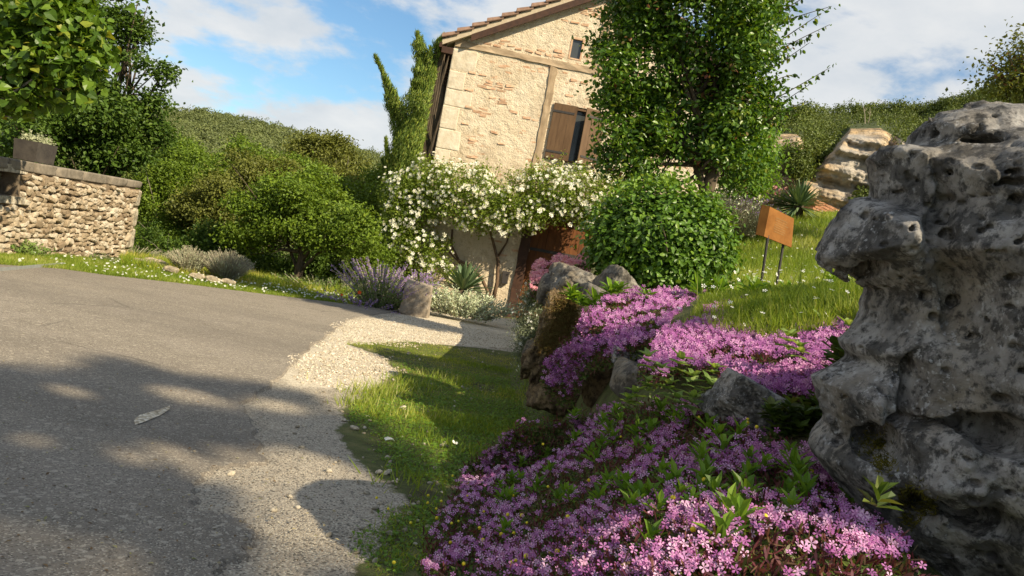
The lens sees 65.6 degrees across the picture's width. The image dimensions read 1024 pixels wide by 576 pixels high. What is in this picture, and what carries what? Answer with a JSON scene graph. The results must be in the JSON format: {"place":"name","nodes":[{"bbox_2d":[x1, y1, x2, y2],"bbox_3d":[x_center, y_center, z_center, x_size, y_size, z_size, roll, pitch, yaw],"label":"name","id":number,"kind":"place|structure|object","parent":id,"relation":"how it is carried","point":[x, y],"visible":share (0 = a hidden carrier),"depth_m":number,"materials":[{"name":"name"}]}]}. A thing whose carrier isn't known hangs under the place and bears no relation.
{"place":"outdoors","nodes":[
{"label":"outdoors","id":0,"kind":"place"},
{"bbox_2d":[0,252,363,305],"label":"verge grass","id":1,"kind":"structure","parent":0,"point":[80,263],"depth_m":11.05,"materials":[{"name":"green plant"}]},
{"bbox_2d":[0,264,398,575],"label":"road","id":2,"kind":"structure","parent":0,"point":[51,324],"depth_m":3.53,"materials":[{"name":"grey asphalt"}]},
{"bbox_2d":[134,406,169,424],"bbox_3d":[-1.585,0.557,3.504,0.067,0.018,0.441,11,3,0],"label":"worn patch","id":3,"kind":"object","parent":2,"relation":"on","point":[141,418],"visible":1,"depth_m":3.48,"materials":[{"name":"grey asphalt"}]},
{"bbox_2d":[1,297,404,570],"bbox_3d":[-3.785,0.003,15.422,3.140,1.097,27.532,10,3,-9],"label":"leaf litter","id":4,"kind":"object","parent":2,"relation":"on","point":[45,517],"visible":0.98,"depth_m":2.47,"materials":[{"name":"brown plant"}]},
{"bbox_2d":[0,98,430,268],"bbox_3d":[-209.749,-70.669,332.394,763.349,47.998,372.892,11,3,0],"label":"hill","id":5,"kind":"structure","parent":0,"point":[214,123],"depth_m":317.88,"materials":[{"name":"green plant"}]},
{"bbox_2d":[116,248,365,297],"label":"bank grass","id":6,"kind":"structure","parent":0,"point":[257,276],"depth_m":13.65,"materials":[{"name":"green plant"}]},
{"bbox_2d":[342,274,596,575],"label":"grass","id":7,"kind":"structure","parent":0,"point":[481,364],"depth_m":4.72,"materials":[{"name":"green plant"}]},
{"bbox_2d":[71,213,943,575],"bbox_3d":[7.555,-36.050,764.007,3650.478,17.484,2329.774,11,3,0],"label":"ground","id":8,"kind":"structure","parent":0,"point":[285,405],"depth_m":3.29,"materials":[{"name":"beige gravel"}]},
{"bbox_2d":[0,263,63,270],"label":"drain channel","id":9,"kind":"object","parent":8,"relation":"on","point":[19,267],"visible":0.5,"depth_m":8.71,"materials":[{"name":"grey concrete"}]},
{"bbox_2d":[10,239,55,255],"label":"shrub","id":10,"kind":"object","parent":8,"relation":"on","point":[26,248],"visible":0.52,"depth_m":10.56,"materials":[{"name":"green plant"}]},
{"bbox_2d":[0,156,141,256],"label":"stone wall","id":11,"kind":"structure","parent":8,"relation":"on","point":[61,210],"depth_m":11.64,"materials":[{"name":"stone"}]},
{"bbox_2d":[13,128,57,164],"bbox_3d":[-6.569,-1.956,10.967,0.339,0.428,0.536,10,3,-5],"label":"stone planter","id":12,"kind":"object","parent":11,"relation":"on","point":[38,148],"visible":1,"depth_m":10.77,"materials":[{"name":"grey stone"}]},
{"bbox_2d":[0,0,148,134],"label":"linden tree","id":13,"kind":"object","parent":8,"relation":"on","point":[52,52],"visible":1,"depth_m":8.55,"materials":[{"name":"green plant"}]},
{"bbox_2d":[0,0,192,177],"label":"maple tree","id":14,"kind":"object","parent":8,"relation":"on","point":[108,136],"visible":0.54,"depth_m":16.42,"materials":[{"name":"green plant"}]},
{"bbox_2d":[84,251,120,260],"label":"wall weeds","id":15,"kind":"object","parent":8,"relation":"on","point":[98,256],"depth_m":12.69,"materials":[{"name":"green plant"}]},
{"bbox_2d":[120,126,161,221],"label":"tall tree","id":16,"kind":"object","parent":8,"relation":"on","point":[127,174],"visible":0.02,"depth_m":29.14,"materials":[{"name":"green plant"}]},
{"bbox_2d":[119,245,166,257],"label":"wall weeds","id":17,"kind":"object","parent":8,"relation":"on","point":[155,253],"depth_m":14.67,"materials":[{"name":"green plant"}]},
{"bbox_2d":[144,257,157,264],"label":"stone","id":18,"kind":"object","parent":8,"relation":"on","point":[149,258],"visible":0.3,"depth_m":12.88,"materials":[{"name":"beige stone"}]},
{"bbox_2d":[155,259,167,265],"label":"stone","id":19,"kind":"object","parent":8,"relation":"on","point":[163,262],"visible":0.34,"depth_m":12.70,"materials":[{"name":"beige stone"}]},
{"bbox_2d":[125,154,211,253],"bbox_3d":[-8.048,-1.599,18.521,2.418,3.007,3.506,8,4,-40],"label":"scrub tree","id":20,"kind":"object","parent":8,"relation":"on","point":[164,178],"visible":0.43,"depth_m":18.35,"materials":[{"name":"green plant"}]},
{"bbox_2d":[163,266,178,273],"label":"stone","id":21,"kind":"object","parent":8,"relation":"on","point":[172,269],"visible":0.82,"depth_m":12.05,"materials":[{"name":"beige stone"}]},
{"bbox_2d":[18,252,354,301],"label":"verge daisies","id":22,"kind":"object","parent":8,"relation":"on","point":[206,280],"visible":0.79,"depth_m":11.62,"materials":[{"name":"white plant"}]},
{"bbox_2d":[166,245,209,272],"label":"lavender bush","id":23,"kind":"object","parent":8,"relation":"on","point":[188,259],"visible":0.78,"depth_m":12.51,"materials":[{"name":"grey plant"}]},
{"bbox_2d":[188,273,204,279],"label":"stone","id":24,"kind":"object","parent":8,"relation":"on","point":[197,275],"visible":0.8,"depth_m":11.73,"materials":[{"name":"beige stone"}]},
{"bbox_2d":[134,215,269,270],"bbox_3d":[-6.587,-0.660,16.357,3.259,1.797,1.937,11,3,0],"label":"scrub tree","id":25,"kind":"object","parent":8,"relation":"on","point":[202,240],"visible":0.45,"depth_m":16.23,"materials":[{"name":"green plant"}]},
{"bbox_2d":[205,275,220,282],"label":"stone","id":26,"kind":"object","parent":8,"relation":"on","point":[209,278],"visible":0.84,"depth_m":11.67,"materials":[{"name":"beige stone"}]},
{"bbox_2d":[221,278,235,284],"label":"stone","id":27,"kind":"object","parent":8,"relation":"on","point":[226,281],"visible":0.85,"depth_m":11.84,"materials":[{"name":"beige stone"}]},
{"bbox_2d":[200,246,257,279],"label":"lavender bush","id":28,"kind":"object","parent":8,"relation":"on","point":[221,264],"visible":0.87,"depth_m":12.70,"materials":[{"name":"grey plant"}]},
{"bbox_2d":[156,138,305,238],"bbox_3d":[-6.544,-1.642,18.217,3.174,3.550,2.593,8,4,-42],"label":"scrub tree","id":29,"kind":"object","parent":8,"relation":"on","point":[199,202],"visible":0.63,"depth_m":17.58,"materials":[{"name":"green plant"}]},
{"bbox_2d":[152,132,323,181],"bbox_3d":[-9.496,-2.704,25.575,7.104,4.729,4.552,11,3,13],"label":"tall tree","id":30,"kind":"object","parent":8,"relation":"on","point":[188,150],"visible":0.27,"depth_m":25.17,"materials":[{"name":"green plant"}]},
{"bbox_2d":[240,239,347,284],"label":"scrub tree","id":31,"kind":"object","parent":8,"relation":"on","point":[321,263],"visible":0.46,"depth_m":17.17,"materials":[{"name":"green plant"}]},
{"bbox_2d":[209,159,391,281],"bbox_3d":[-4.086,-1.196,15.760,3.523,2.799,2.374,11,3,0],"label":"scrub tree","id":32,"kind":"object","parent":8,"relation":"on","point":[278,209],"visible":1,"depth_m":15.23,"materials":[{"name":"green plant"}]},
{"bbox_2d":[267,270,383,295],"bbox_3d":[-3.539,0.022,15.274,2.321,0.521,2.411,11,3,0],"label":"garden plant","id":33,"kind":"object","parent":8,"relation":"on","point":[324,282],"visible":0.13,"depth_m":15.12,"materials":[{"name":"green plant"}]},
{"bbox_2d":[277,126,381,253],"bbox_3d":[-7.083,-3.139,29.610,5.223,5.752,3.609,12,3,26],"label":"oak tree","id":34,"kind":"object","parent":8,"relation":"on","point":[331,150],"visible":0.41,"depth_m":29.30,"materials":[{"name":"green plant"}]},
{"bbox_2d":[193,334,501,575],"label":"loose stones","id":35,"kind":"object","parent":8,"relation":"on","point":[330,533],"visible":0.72,"depth_m":3.28,"materials":[{"name":"beige stone"}]},
{"bbox_2d":[322,163,385,285],"bbox_3d":[-4.023,-1.771,22.569,3.430,3.935,3.910,12,3,17],"label":"scrub tree","id":36,"kind":"object","parent":8,"relation":"on","point":[371,183],"visible":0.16,"depth_m":22.35,"materials":[{"name":"green plant"}]},
{"bbox_2d":[308,230,405,288],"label":"scrub tree","id":37,"kind":"object","parent":8,"relation":"on","point":[384,256],"visible":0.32,"depth_m":16.73,"materials":[{"name":"green plant"}]},
{"bbox_2d":[316,290,400,313],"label":"grass","id":38,"kind":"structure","parent":8,"relation":"on","point":[365,303],"depth_m":12.78,"materials":[{"name":"green plant"}]},
{"bbox_2d":[330,258,440,309],"bbox_3d":[-2.155,-0.019,13.266,1.880,0.972,1.819,11,3,0],"label":"catmint","id":39,"kind":"object","parent":8,"relation":"on","point":[391,291],"visible":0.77,"depth_m":13.02,"materials":[{"name":"purple plant"}]},
{"bbox_2d":[287,315,519,387],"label":"gravel chips","id":40,"kind":"object","parent":8,"relation":"on","point":[378,356],"visible":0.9,"depth_m":8.34,"materials":[{"name":"beige gravel"}]},
{"bbox_2d":[372,28,448,295],"bbox_3d":[-2.580,-2.686,18.816,1.912,6.869,1.737,12,3,18],"label":"conifer tree","id":41,"kind":"object","parent":8,"relation":"on","point":[415,129],"visible":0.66,"depth_m":18.34,"materials":[{"name":"green plant"}]},
{"bbox_2d":[399,279,432,317],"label":"stone block","id":42,"kind":"structure","parent":8,"relation":"on","point":[417,303],"depth_m":12.86,"materials":[{"name":"beige stone"}]},
{"bbox_2d":[307,365,528,503],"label":"tall grass","id":43,"kind":"structure","parent":8,"relation":"on","point":[376,393],"depth_m":4.67,"materials":[{"name":"green plant"}]},
{"bbox_2d":[401,269,443,291],"bbox_3d":[-1.616,-0.083,14.371,0.730,0.603,0.672,12,3,20],"label":"catmint","id":44,"kind":"object","parent":8,"relation":"on","point":[422,278],"visible":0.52,"depth_m":14.30,"materials":[{"name":"purple plant"}]},
{"bbox_2d":[345,358,566,575],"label":"clover","id":45,"kind":"object","parent":8,"relation":"on","point":[435,501],"visible":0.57,"depth_m":4.29,"materials":[{"name":"green plant"}]},
{"bbox_2d":[429,261,492,297],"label":"yucca","id":46,"kind":"object","parent":8,"relation":"on","point":[463,278],"visible":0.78,"depth_m":14.79,"materials":[{"name":"green plant"}]},
{"bbox_2d":[430,283,519,323],"bbox_3d":[-0.863,0.254,13.926,2.056,0.596,1.131,11,3,0],"label":"lambs ear","id":47,"kind":"object","parent":8,"relation":"on","point":[455,304],"visible":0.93,"depth_m":13.78},
{"bbox_2d":[370,146,636,305],"bbox_3d":[-0.372,-1.414,18.019,6.271,4.083,2.865,12,3,20],"label":"climbing rose","id":48,"kind":"object","parent":8,"relation":"on","point":[444,194],"visible":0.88,"depth_m":17.66,"materials":[{"name":"white plant"}]},
{"bbox_2d":[505,278,543,373],"bbox_3d":[0.154,0.293,6.090,0.375,0.795,0.518,12,3,23],"label":"white cushion plant","id":49,"kind":"object","parent":8,"relation":"on","point":[526,321],"visible":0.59,"depth_m":6.00,"materials":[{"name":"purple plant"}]},
{"bbox_2d":[521,338,533,353],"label":"boulder","id":50,"kind":"object","parent":8,"relation":"on","point":[529,342],"visible":0.26,"depth_m":5.87,"materials":[{"name":"grey stone"}]},
{"bbox_2d":[536,273,550,305],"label":"boulder","id":51,"kind":"object","parent":8,"relation":"on","point":[543,289],"visible":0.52,"depth_m":5.27,"materials":[{"name":"grey stone"}]},
{"bbox_2d":[526,371,568,416],"bbox_3d":[0.267,0.628,4.777,0.348,0.306,0.425,11,3,0],"label":"boulder","id":52,"kind":"object","parent":8,"relation":"on","point":[537,398],"visible":0.33,"depth_m":4.62,"materials":[{"name":"stone"}]},
{"bbox_2d":[520,287,586,385],"bbox_3d":[0.279,0.330,4.938,0.412,0.691,0.529,11,3,0],"label":"boulder","id":53,"kind":"object","parent":8,"relation":"on","point":[532,359],"visible":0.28,"depth_m":4.75,"materials":[{"name":"grey stone"}]},
{"bbox_2d":[530,280,592,364],"bbox_3d":[0.295,0.209,4.590,0.374,0.523,0.076,11,3,0],"label":"hanging moss","id":54,"kind":"object","parent":53,"relation":"attached to","point":[566,312],"visible":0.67,"depth_m":4.58,"materials":[{"name":"brown plant"}]},
{"bbox_2d":[574,282,606,331],"bbox_3d":[0.477,0.111,4.807,0.229,0.284,0.259,11,3,0],"label":"boulder","id":55,"kind":"object","parent":53,"relation":"on","point":[589,285],"visible":0.2,"depth_m":4.71,"materials":[{"name":"grey stone"}]},
{"bbox_2d":[526,252,591,305],"bbox_3d":[0.375,-0.077,6.210,0.504,0.474,0.922,11,3,0],"label":"soapwort mat","id":56,"kind":"object","parent":8,"relation":"on","point":[540,271],"visible":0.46,"depth_m":6.31,"materials":[{"name":"pink plant"}]},
{"bbox_2d":[546,262,595,297],"bbox_3d":[0.401,0.027,5.248,0.376,0.360,0.489,11,3,0],"label":"boulder","id":57,"kind":"object","parent":8,"relation":"on","point":[561,273],"visible":0.41,"depth_m":5.11,"materials":[{"name":"grey stone"}]},
{"bbox_2d":[566,361,581,409],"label":"boulder","id":58,"kind":"object","parent":8,"relation":"on","point":[570,407],"visible":0.09,"depth_m":4.52,"materials":[{"name":"stone"}]},
{"bbox_2d":[413,0,771,319],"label":"stone house","id":59,"kind":"structure","parent":8,"relation":"on","point":[516,78],"depth_m":18.56,"materials":[{"name":"stone"}]},
{"bbox_2d":[516,207,590,319],"bbox_3d":[1.479,-0.280,19.241,2.395,3.119,0.060,10,3,-5],"label":"door","id":60,"kind":"structure","parent":59,"relation":"in","point":[546,244],"depth_m":19.14,"materials":[{"name":"brown wood"}]},
{"bbox_2d":[544,103,592,167],"bbox_3d":[1.451,-3.598,18.768,1.180,1.320,0.140,10,3,-5],"label":"window","id":61,"kind":"structure","parent":59,"relation":"in","point":[581,112],"depth_m":18.80,"materials":[{"name":"brown wood"}]},
{"bbox_2d":[568,37,584,60],"bbox_3d":[1.505,-5.587,18.593,0.311,0.512,0.070,10,3,-5],"label":"window","id":62,"kind":"structure","parent":59,"relation":"in","point":[574,52],"depth_m":18.61,"materials":[{"name":"glass"}]},
{"bbox_2d":[375,416,813,565],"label":"clover heads","id":63,"kind":"object","parent":8,"relation":"on","point":[692,528],"visible":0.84,"depth_m":2.28,"materials":[{"name":"plant"}]},
{"bbox_2d":[581,361,612,407],"bbox_3d":[0.463,0.500,4.128,0.206,0.250,0.297,11,3,0],"label":"boulder","id":64,"kind":"object","parent":8,"relation":"on","point":[592,387],"visible":0.44,"depth_m":4.02,"materials":[{"name":"stone"}]},
{"bbox_2d":[592,265,639,312],"bbox_3d":[0.615,0.028,4.905,0.242,0.352,0.299,10,3,-14],"label":"boulder","id":65,"kind":"object","parent":8,"relation":"on","point":[614,273],"visible":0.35,"depth_m":4.79,"materials":[{"name":"grey stone"}]},
{"bbox_2d":[539,282,707,411],"bbox_3d":[0.656,0.301,4.242,0.757,0.725,1.282,12,4,32],"label":"soapwort mat","id":66,"kind":"object","parent":8,"relation":"on","point":[631,329],"visible":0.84,"depth_m":3.98,"materials":[{"name":"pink plant"}]},
{"bbox_2d":[610,345,642,362],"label":"boulder","id":67,"kind":"object","parent":8,"relation":"on","point":[615,355],"visible":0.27,"depth_m":3.63,"materials":[{"name":"grey stone"}]},
{"bbox_2d":[609,356,650,400],"bbox_3d":[0.531,0.420,3.536,0.189,0.194,0.261,11,3,0],"label":"boulder","id":68,"kind":"object","parent":8,"relation":"on","point":[623,371],"visible":0.52,"depth_m":3.46,"materials":[{"name":"grey stone"}]},
{"bbox_2d":[570,166,750,296],"bbox_3d":[1.122,-0.321,5.958,1.328,1.182,1.119,11,3,0],"label":"box bush","id":69,"kind":"object","parent":8,"relation":"on","point":[666,238],"visible":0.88,"depth_m":5.72,"materials":[{"name":"green plant"}]},
{"bbox_2d":[652,367,686,385],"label":"boulder","id":70,"kind":"object","parent":8,"relation":"on","point":[673,383],"visible":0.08,"depth_m":3.10,"materials":[{"name":"grey stone"}]},
{"bbox_2d":[493,395,854,551],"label":"weed tufts","id":71,"kind":"object","parent":8,"relation":"on","point":[740,504],"visible":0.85,"depth_m":1.95,"materials":[{"name":"green plant"}]},
{"bbox_2d":[414,392,935,575],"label":"soapwort mat","id":72,"kind":"object","parent":8,"relation":"on","point":[677,549],"visible":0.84,"depth_m":1.93,"materials":[{"name":"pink plant"}]},
{"bbox_2d":[571,0,840,215],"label":"plum tree","id":73,"kind":"object","parent":8,"relation":"on","point":[742,33],"visible":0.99,"depth_m":9.06,"materials":[{"name":"green plant"}]},
{"bbox_2d":[559,270,855,314],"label":"weed tufts","id":74,"kind":"object","parent":8,"relation":"on","point":[579,297],"visible":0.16,"depth_m":4.38,"materials":[{"name":"green plant"}]},
{"bbox_2d":[619,309,852,415],"bbox_3d":[0.888,0.279,2.744,0.924,0.457,0.508,9,3,-26],"label":"round leaf weed","id":75,"kind":"object","parent":8,"relation":"on","point":[708,377],"visible":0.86,"depth_m":2.63,"materials":[{"name":"green plant"}]},
{"bbox_2d":[714,179,760,229],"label":"grey shrub","id":76,"kind":"object","parent":8,"relation":"on","point":[737,203],"visible":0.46,"depth_m":9.78,"materials":[{"name":"grey plant"}]},
{"bbox_2d":[632,296,850,403],"bbox_3d":[0.931,0.236,3.167,0.836,0.435,1.636,12,3,27],"label":"soapwort mat","id":77,"kind":"object","parent":8,"relation":"on","point":[779,374],"visible":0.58,"depth_m":2.87,"materials":[{"name":"pink plant"}]},
{"bbox_2d":[695,368,792,431],"bbox_3d":[0.725,0.362,2.450,0.250,0.209,0.317,11,3,0],"label":"boulder","id":78,"kind":"object","parent":8,"relation":"on","point":[734,393],"visible":0.56,"depth_m":2.33,"materials":[{"name":"grey stone"}]},
{"bbox_2d":[704,103,797,211],"bbox_3d":[4.064,-2.147,14.004,1.598,2.412,1.696,9,3,-21],"label":"shrub","id":79,"kind":"object","parent":8,"relation":"on","point":[754,193],"visible":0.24,"depth_m":13.69,"materials":[{"name":"green plant"}]},
{"bbox_2d":[720,195,785,236],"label":"lavender bush","id":80,"kind":"object","parent":8,"relation":"on","point":[750,221],"visible":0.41,"depth_m":9.95,"materials":[{"name":"green plant"}]},
{"bbox_2d":[678,212,849,325],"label":"lawn daisies","id":81,"kind":"object","parent":8,"relation":"on","point":[765,280],"visible":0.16,"depth_m":3.85,"materials":[{"name":"white plant"}]},
{"bbox_2d":[670,207,862,342],"bbox_3d":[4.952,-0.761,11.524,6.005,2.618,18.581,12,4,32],"label":"lawn","id":82,"kind":"structure","parent":8,"relation":"on","point":[804,304],"depth_m":3.64,"materials":[{"name":"green plant"}]},
{"bbox_2d":[755,205,793,283],"bbox_3d":[2.109,-0.244,6.466,0.350,0.811,0.081,9,3,-22],"label":"garden sign","id":83,"kind":"object","parent":8,"relation":"on","point":[773,224],"visible":0.84,"depth_m":6.42,"materials":[{"name":"wood"}]},
{"bbox_2d":[767,186,792,205],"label":"bedding plant","id":84,"kind":"object","parent":8,"relation":"on","point":[782,194],"visible":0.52,"depth_m":11.62,"materials":[{"name":"plant"}]},
{"bbox_2d":[770,177,827,220],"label":"yucca","id":85,"kind":"object","parent":8,"relation":"on","point":[800,194],"visible":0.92,"depth_m":11.33,"materials":[{"name":"green plant"}]},
{"bbox_2d":[757,333,844,438],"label":"dark weeds","id":86,"kind":"object","parent":8,"relation":"on","point":[806,414],"visible":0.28,"depth_m":2.23,"materials":[{"name":"green plant"}]},
{"bbox_2d":[804,199,838,212],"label":"rock","id":87,"kind":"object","parent":8,"relation":"on","point":[825,207],"depth_m":19.96,"materials":[{"name":"beige stone"}]},
{"bbox_2d":[808,100,1023,575],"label":"limestone rock","id":88,"kind":"object","parent":8,"relation":"on","point":[922,243],"visible":0.92,"depth_m":1.60,"materials":[{"name":"grey stone"}]},
{"bbox_2d":[857,475,902,510],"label":"weed sprig","id":89,"kind":"object","parent":88,"relation":"attached to","point":[881,486],"visible":1,"depth_m":1.25,"materials":[{"name":"green plant"}]},
{"bbox_2d":[851,424,938,535],"bbox_3d":[0.797,0.393,1.665,0.199,0.244,0.247,13,4,33],"label":"rock moss","id":90,"kind":"object","parent":88,"relation":"on","point":[878,464],"visible":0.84,"depth_m":1.65,"materials":[{"name":"plant"}]},
{"bbox_2d":[945,16,1023,103],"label":"tree","id":91,"kind":"object","parent":8,"relation":"on","point":[1007,83],"visible":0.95,"depth_m":8.80,"materials":[{"name":"green plant"}]},
{"bbox_2d":[99,0,1023,156],"label":"sky","id":92,"kind":"structure","parent":0,"point":[303,64],"materials":[{"name":"blue"}]},
{"bbox_2d":[753,98,1022,209],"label":"cliff","id":93,"kind":"structure","parent":0,"point":[842,174],"depth_m":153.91,"materials":[{"name":"beige stone"}]},
{"bbox_2d":[768,81,1022,199],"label":"cliff scrub","id":94,"kind":"object","parent":93,"relation":"on","point":[803,160],"visible":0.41,"depth_m":189.78,"materials":[{"name":"green plant"}]}
]}

